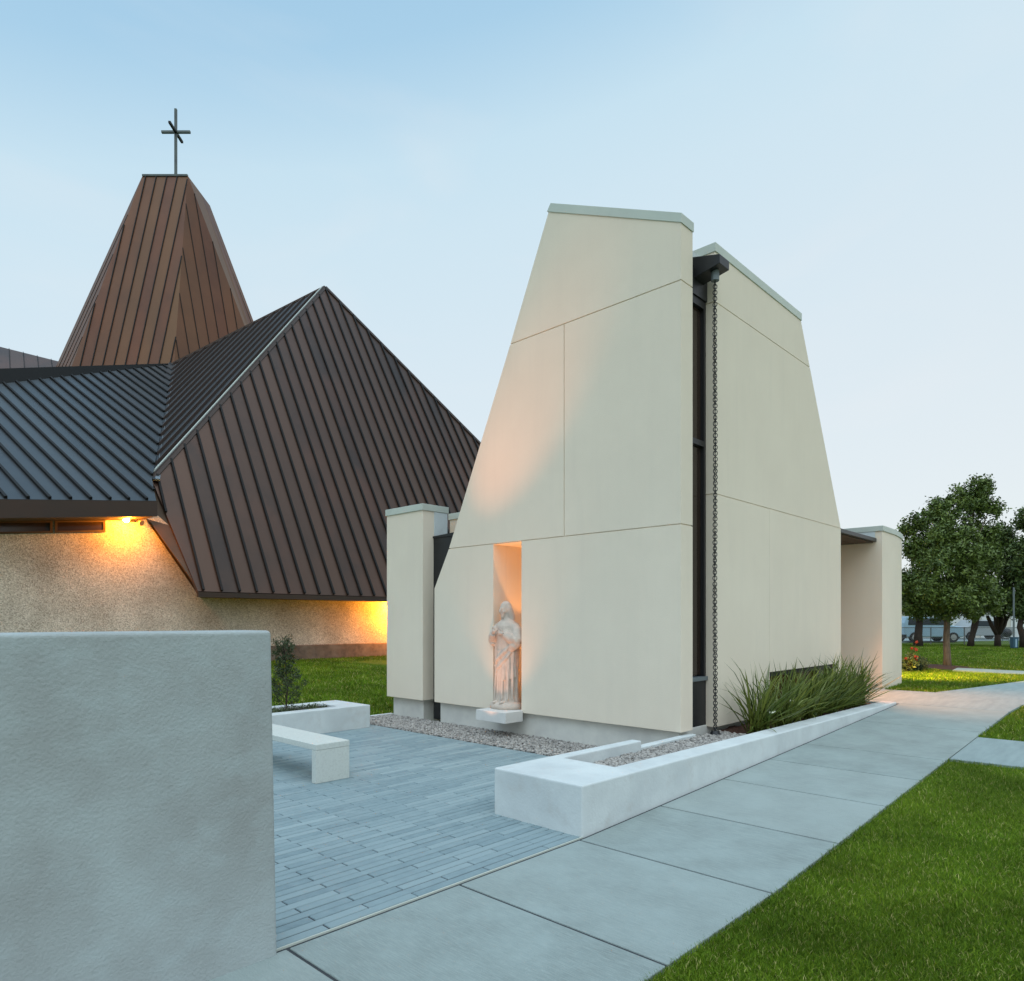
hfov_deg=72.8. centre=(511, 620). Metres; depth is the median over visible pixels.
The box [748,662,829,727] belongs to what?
strap leaf plant
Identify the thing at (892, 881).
lawn
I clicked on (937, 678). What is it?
lawn grass
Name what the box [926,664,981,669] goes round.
mulch circle
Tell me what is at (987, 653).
lawn grass
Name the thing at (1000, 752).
crossing path
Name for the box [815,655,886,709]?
strap leaf plant
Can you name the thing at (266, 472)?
church
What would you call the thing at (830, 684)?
strap leaf plant
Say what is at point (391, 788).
plaza paving
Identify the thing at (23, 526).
window
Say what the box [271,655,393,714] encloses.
lawn grass
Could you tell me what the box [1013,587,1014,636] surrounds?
utility pole
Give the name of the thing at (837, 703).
strap leaf plant
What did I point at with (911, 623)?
van
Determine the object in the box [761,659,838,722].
strap leaf plant
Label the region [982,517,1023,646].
tree
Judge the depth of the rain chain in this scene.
8.63 m
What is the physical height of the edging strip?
0.054 m
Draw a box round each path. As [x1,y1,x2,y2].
[937,681,1023,699]
[950,737,1023,768]
[953,668,1023,674]
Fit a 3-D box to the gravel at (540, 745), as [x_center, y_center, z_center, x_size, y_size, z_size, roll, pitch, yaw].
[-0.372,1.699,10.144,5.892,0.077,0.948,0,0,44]
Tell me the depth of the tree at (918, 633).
36.84 m
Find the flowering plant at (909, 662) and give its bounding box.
[902,641,919,671]
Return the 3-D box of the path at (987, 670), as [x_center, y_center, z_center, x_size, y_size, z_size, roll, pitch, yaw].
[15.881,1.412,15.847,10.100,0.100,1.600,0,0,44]
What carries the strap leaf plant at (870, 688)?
on the planter at (580, 793)
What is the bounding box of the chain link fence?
[902,627,1023,644]
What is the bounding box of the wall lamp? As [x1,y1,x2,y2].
[123,519,144,525]
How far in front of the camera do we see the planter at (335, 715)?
10.59 m
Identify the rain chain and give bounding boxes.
[710,281,720,734]
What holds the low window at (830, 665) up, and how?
in the chapel
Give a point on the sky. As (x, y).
(407, 160)
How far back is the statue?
10.26 m
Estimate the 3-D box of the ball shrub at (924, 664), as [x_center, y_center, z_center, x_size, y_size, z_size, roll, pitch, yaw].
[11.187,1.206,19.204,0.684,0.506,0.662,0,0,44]
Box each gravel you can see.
[370,714,598,755]
[595,730,745,766]
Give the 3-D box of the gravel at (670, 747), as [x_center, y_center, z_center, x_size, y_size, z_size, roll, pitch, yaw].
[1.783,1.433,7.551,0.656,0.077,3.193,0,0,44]
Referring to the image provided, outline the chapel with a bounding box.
[385,203,902,746]
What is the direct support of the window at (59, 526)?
in the church
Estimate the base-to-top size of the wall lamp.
0.266 m
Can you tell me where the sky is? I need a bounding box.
[0,0,1023,584]
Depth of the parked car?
48.15 m
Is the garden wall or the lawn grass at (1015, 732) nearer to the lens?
the garden wall
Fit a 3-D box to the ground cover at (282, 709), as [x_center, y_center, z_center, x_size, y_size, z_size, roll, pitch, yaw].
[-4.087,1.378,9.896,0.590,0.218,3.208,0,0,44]
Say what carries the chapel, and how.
on the lawn at (892, 881)
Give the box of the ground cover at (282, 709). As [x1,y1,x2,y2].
[272,701,328,712]
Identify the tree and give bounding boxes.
[895,473,1012,664]
[902,582,941,646]
[952,574,997,646]
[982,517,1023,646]
[1001,507,1023,647]
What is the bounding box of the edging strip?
[276,837,582,951]
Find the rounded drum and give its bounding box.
[1001,628,1011,643]
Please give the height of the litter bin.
0.540 m
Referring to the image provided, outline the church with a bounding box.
[0,108,480,660]
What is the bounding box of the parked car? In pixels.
[954,620,1012,639]
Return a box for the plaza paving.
[272,724,578,948]
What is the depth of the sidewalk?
4.52 m
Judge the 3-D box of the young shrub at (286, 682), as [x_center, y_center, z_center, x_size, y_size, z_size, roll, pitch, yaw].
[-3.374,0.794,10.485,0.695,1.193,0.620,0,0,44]
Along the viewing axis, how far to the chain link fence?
39.54 m
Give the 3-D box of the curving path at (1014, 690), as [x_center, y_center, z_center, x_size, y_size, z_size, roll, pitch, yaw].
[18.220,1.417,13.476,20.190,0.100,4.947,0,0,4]
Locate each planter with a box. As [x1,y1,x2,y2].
[272,700,369,733]
[495,701,895,837]
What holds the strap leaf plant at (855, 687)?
on the planter at (580, 793)
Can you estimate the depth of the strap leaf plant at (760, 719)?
8.77 m
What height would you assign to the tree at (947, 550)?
5.876 m
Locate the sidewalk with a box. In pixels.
[209,704,1008,980]
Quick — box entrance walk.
[844,687,1023,712]
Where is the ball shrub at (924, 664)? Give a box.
[907,655,929,669]
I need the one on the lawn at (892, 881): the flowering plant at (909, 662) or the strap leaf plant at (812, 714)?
the flowering plant at (909, 662)
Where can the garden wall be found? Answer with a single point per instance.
(136, 811)
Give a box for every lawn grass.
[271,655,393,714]
[885,668,1023,691]
[902,643,1023,670]
[979,704,1023,740]
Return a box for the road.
[902,638,1018,642]
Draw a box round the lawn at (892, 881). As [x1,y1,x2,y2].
[272,641,1023,980]
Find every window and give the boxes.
[0,521,52,533]
[54,521,105,532]
[692,267,707,726]
[770,664,831,698]
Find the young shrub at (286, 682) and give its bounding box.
[271,634,308,708]
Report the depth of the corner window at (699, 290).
8.93 m
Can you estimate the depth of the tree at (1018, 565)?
35.00 m
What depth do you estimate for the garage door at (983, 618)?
51.96 m
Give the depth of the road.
46.34 m
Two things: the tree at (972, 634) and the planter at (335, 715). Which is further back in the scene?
the tree at (972, 634)
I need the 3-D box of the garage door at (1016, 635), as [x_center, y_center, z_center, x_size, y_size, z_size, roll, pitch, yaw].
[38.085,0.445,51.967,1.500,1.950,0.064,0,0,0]
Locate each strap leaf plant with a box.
[722,662,815,732]
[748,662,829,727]
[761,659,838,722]
[780,663,862,719]
[794,654,875,712]
[795,658,869,715]
[815,654,893,707]
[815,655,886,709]
[833,648,904,705]
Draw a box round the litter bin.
[1009,637,1018,647]
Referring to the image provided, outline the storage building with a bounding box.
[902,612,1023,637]
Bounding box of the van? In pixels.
[902,617,963,641]
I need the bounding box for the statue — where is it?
[488,601,520,709]
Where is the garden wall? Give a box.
[0,630,276,980]
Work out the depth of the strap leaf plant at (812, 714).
9.98 m
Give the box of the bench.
[272,724,348,783]
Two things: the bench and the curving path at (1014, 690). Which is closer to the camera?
the bench
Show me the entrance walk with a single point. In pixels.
(949, 700)
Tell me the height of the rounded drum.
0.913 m

